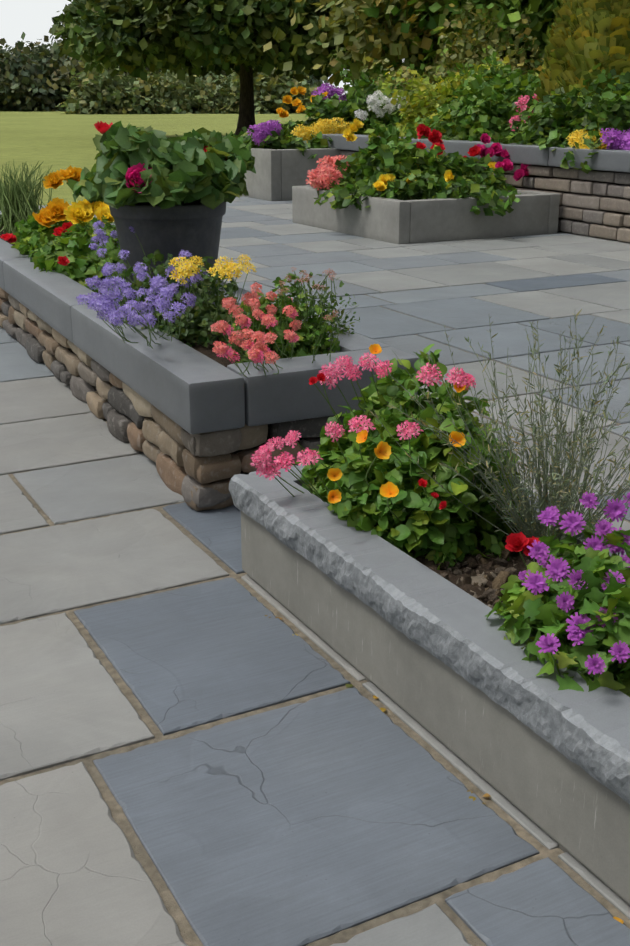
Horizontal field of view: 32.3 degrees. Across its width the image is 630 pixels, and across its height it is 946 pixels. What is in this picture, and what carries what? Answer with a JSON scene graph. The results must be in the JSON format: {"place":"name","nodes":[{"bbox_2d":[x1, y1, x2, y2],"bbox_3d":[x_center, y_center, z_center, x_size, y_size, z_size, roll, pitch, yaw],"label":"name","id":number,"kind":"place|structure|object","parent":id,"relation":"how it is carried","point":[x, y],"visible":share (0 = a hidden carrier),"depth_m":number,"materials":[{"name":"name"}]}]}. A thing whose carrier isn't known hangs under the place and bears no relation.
{"place":"outdoors","nodes":[
{"label":"outdoors","id":0,"kind":"place"},
{"bbox_2d":[0,0,402,96],"label":"sky","id":1,"kind":"structure","parent":0,"point":[33,18],"materials":[{"name":"white"}]},
{"bbox_2d":[0,99,617,240],"bbox_3d":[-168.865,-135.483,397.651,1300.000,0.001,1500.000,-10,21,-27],"label":"lawn","id":2,"kind":"structure","parent":0,"point":[57,140],"depth_m":46.87,"materials":[{"name":"green plant"}]},
{"bbox_2d":[0,57,22,110],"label":"treeline","id":3,"kind":"object","parent":2,"relation":"on","point":[1,108],"visible":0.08,"depth_m":122.92,"materials":[{"name":"green plant"}]},
{"bbox_2d":[0,38,46,59],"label":"treeline","id":4,"kind":"object","parent":2,"relation":"on","point":[3,41],"depth_m":130.92,"materials":[{"name":"green plant"}]},
{"bbox_2d":[10,35,64,107],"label":"treeline","id":5,"kind":"object","parent":2,"relation":"on","point":[46,38],"depth_m":125.33,"materials":[{"name":"green plant"}]},
{"bbox_2d":[0,32,89,111],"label":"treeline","id":6,"kind":"object","parent":2,"relation":"on","point":[23,88],"visible":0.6,"depth_m":116.46,"materials":[{"name":"green plant"}]},
{"bbox_2d":[36,48,154,106],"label":"treeline","id":7,"kind":"object","parent":2,"relation":"on","point":[65,68],"visible":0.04,"depth_m":114.98,"materials":[{"name":"green plant"}]},
{"bbox_2d":[57,57,146,113],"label":"lawn edge shrub","id":8,"kind":"object","parent":2,"relation":"on","point":[90,99],"visible":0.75,"depth_m":96.49,"materials":[{"name":"green plant"}]},
{"bbox_2d":[74,72,155,112],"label":"lawn edge shrub","id":9,"kind":"object","parent":2,"relation":"on","point":[128,75],"depth_m":105.00,"materials":[{"name":"green plant"}]},
{"bbox_2d":[108,71,197,113],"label":"lawn edge shrub","id":10,"kind":"object","parent":2,"relation":"on","point":[154,98],"visible":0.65,"depth_m":98.50,"materials":[{"name":"green plant"}]},
{"bbox_2d":[147,68,219,104],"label":"lawn edge shrub","id":11,"kind":"object","parent":2,"relation":"on","point":[186,74],"visible":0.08,"depth_m":103.52,"materials":[{"name":"green plant"}]},
{"bbox_2d":[150,65,226,79],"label":"treeline","id":12,"kind":"object","parent":2,"relation":"on","point":[209,74],"depth_m":120.87,"materials":[{"name":"green plant"}]},
{"bbox_2d":[172,73,236,113],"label":"lawn edge shrub","id":13,"kind":"object","parent":2,"relation":"on","point":[202,91],"visible":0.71,"depth_m":100.52,"materials":[{"name":"green plant"}]},
{"bbox_2d":[48,0,387,134],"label":"tree","id":14,"kind":"object","parent":2,"relation":"on","point":[137,38],"visible":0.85,"depth_m":32.27,"materials":[{"name":"green plant"}]},
{"bbox_2d":[203,69,271,113],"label":"lawn edge shrub","id":15,"kind":"object","parent":2,"relation":"on","point":[228,80],"visible":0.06,"depth_m":101.54,"materials":[{"name":"green plant"}]},
{"bbox_2d":[219,68,297,113],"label":"lawn edge shrub","id":16,"kind":"object","parent":2,"relation":"on","point":[266,87],"visible":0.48,"depth_m":99.09,"materials":[{"name":"green plant"}]},
{"bbox_2d":[220,70,329,98],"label":"treeline","id":17,"kind":"object","parent":2,"relation":"on","point":[313,80],"depth_m":123.81,"materials":[{"name":"green plant"}]},
{"bbox_2d":[257,67,318,113],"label":"lawn edge shrub","id":18,"kind":"object","parent":2,"relation":"on","point":[302,83],"visible":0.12,"depth_m":100.99,"materials":[{"name":"green plant"}]},
{"bbox_2d":[0,196,629,945],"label":"patio flagstones","id":19,"kind":"object","parent":2,"relation":"on","point":[314,820],"visible":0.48,"depth_m":2.54,"materials":[{"name":"stone"}]},
{"bbox_2d":[0,288,362,510],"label":"stone wall","id":20,"kind":"structure","parent":19,"relation":"on","point":[197,472],"depth_m":3.98,"materials":[{"name":"brown stone"}]},
{"bbox_2d":[0,227,311,474],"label":"raised bed soil","id":21,"kind":"structure","parent":20,"relation":"in","point":[209,353],"depth_m":4.15,"materials":[{"name":"brown soil"}]},
{"bbox_2d":[0,159,126,292],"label":"flowering plants","id":22,"kind":"object","parent":21,"relation":"on","point":[57,234],"visible":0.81,"depth_m":5.97,"materials":[{"name":"green plant"}]},
{"bbox_2d":[76,220,256,348],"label":"flowering plants","id":23,"kind":"object","parent":21,"relation":"on","point":[156,303],"visible":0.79,"depth_m":4.15,"materials":[{"name":"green plant"}]},
{"bbox_2d":[109,199,225,297],"bbox_3d":[-0.718,-1.101,5.395,0.570,0.490,0.570,-10,21,-27],"label":"plant pot","id":24,"kind":"object","parent":21,"relation":"on","point":[193,228],"visible":0.44,"depth_m":5.15,"materials":[{"name":"black plastic"}]},
{"bbox_2d":[66,121,255,209],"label":"potted geraniums","id":25,"kind":"object","parent":24,"relation":"on","point":[133,165],"visible":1,"depth_m":5.01,"materials":[{"name":"green plant"}]},
{"bbox_2d":[211,273,339,376],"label":"pink flowers","id":26,"kind":"object","parent":21,"relation":"on","point":[260,335],"visible":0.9,"depth_m":3.88,"materials":[{"name":"pink plant"}]},
{"bbox_2d":[276,267,359,362],"bbox_3d":[0.031,-0.550,3.929,0.422,0.415,1.062,-3,19,-10],"label":"shrub","id":27,"kind":"object","parent":21,"relation":"on","point":[329,308],"visible":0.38,"depth_m":4.09,"materials":[{"name":"green plant"}]},
{"bbox_2d":[0,238,418,433],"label":"wall cap","id":28,"kind":"object","parent":20,"relation":"on","point":[188,389],"visible":0.54,"depth_m":3.80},
{"bbox_2d":[222,74,431,200],"bbox_3d":[0.385,-5.095,16.319,3.712,1.679,3.116,-10,21,-27],"label":"planter","id":29,"kind":"object","parent":19,"relation":"on","point":[332,114],"depth_m":15.25,"materials":[{"name":"grey concrete"}]},
{"bbox_2d":[292,117,559,243],"bbox_3d":[1.139,-3.150,11.515,2.616,1.128,2.796,-10,21,-27],"label":"planter","id":30,"kind":"object","parent":19,"relation":"on","point":[390,163],"depth_m":11.08,"materials":[{"name":"grey concrete"}]},
{"bbox_2d":[229,464,629,905],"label":"trough planter","id":31,"kind":"object","parent":19,"relation":"on","point":[437,656],"visible":0.54,"depth_m":2.27,"materials":[{"name":"concrete"}]},
{"bbox_2d":[375,515,595,642],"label":"soil","id":32,"kind":"structure","parent":31,"relation":"in","point":[480,577],"depth_m":2.66,"materials":[{"name":"brown soil"}]},
{"bbox_2d":[250,344,539,569],"bbox_3d":[0.278,-0.013,2.780,0.713,0.564,0.976,-10,21,-27],"label":"flowering bush","id":33,"kind":"object","parent":32,"relation":"in","point":[366,470],"visible":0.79,"depth_m":2.73,"materials":[{"name":"green plant"}]},
{"bbox_2d":[362,309,629,561],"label":"grey trough herb","id":34,"kind":"object","parent":32,"relation":"on","point":[528,526],"visible":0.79,"depth_m":2.61,"materials":[{"name":"green plant"}]},
{"bbox_2d":[485,492,629,696],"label":"purple flowers","id":35,"kind":"object","parent":32,"relation":"on","point":[562,611],"visible":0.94,"depth_m":2.09,"materials":[{"name":"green plant"}]},
{"bbox_2d":[339,150,629,242],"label":"retaining wall blocks","id":36,"kind":"structure","parent":19,"relation":"on","point":[594,203],"depth_m":10.98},
{"bbox_2d":[313,132,629,172],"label":"wall cap","id":37,"kind":"object","parent":36,"relation":"on","point":[605,159],"visible":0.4,"depth_m":11.49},
{"bbox_2d":[0,247,629,945],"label":"paving joints","id":38,"kind":"object","parent":2,"relation":"on","point":[166,895],"depth_m":2.27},
{"bbox_2d":[265,615,623,923],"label":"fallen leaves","id":39,"kind":"object","parent":38,"relation":"on","point":[484,795],"visible":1,"depth_m":2.21,"materials":[{"name":"brown plant"}]},
{"bbox_2d":[263,0,532,90],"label":"garden tree","id":40,"kind":"object","parent":2,"relation":"on","point":[371,45],"visible":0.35,"depth_m":23.04,"materials":[{"name":"green plant"}]},
{"bbox_2d":[330,0,554,141],"bbox_3d":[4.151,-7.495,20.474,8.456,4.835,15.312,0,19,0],"label":"border shrub","id":41,"kind":"object","parent":2,"relation":"on","point":[414,87],"visible":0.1,"depth_m":19.52,"materials":[{"name":"green plant"}]},
{"bbox_2d":[352,0,560,79],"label":"garden tree","id":42,"kind":"object","parent":2,"relation":"on","point":[539,13],"visible":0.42,"depth_m":20.73,"materials":[{"name":"green plant"}]},
{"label":"garden soil","id":43,"kind":"structure","parent":0,"visible":0},
{"bbox_2d":[403,51,629,173],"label":"garden flowers","id":44,"kind":"object","parent":43,"relation":"on","point":[522,117],"visible":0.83,"depth_m":11.96,"materials":[{"name":"green plant"}]},
{"bbox_2d":[532,0,629,130],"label":"garden conifer tree","id":45,"kind":"object","parent":43,"relation":"on","point":[585,37],"visible":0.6,"depth_m":11.55,"materials":[{"name":"green plant"}]}
]}

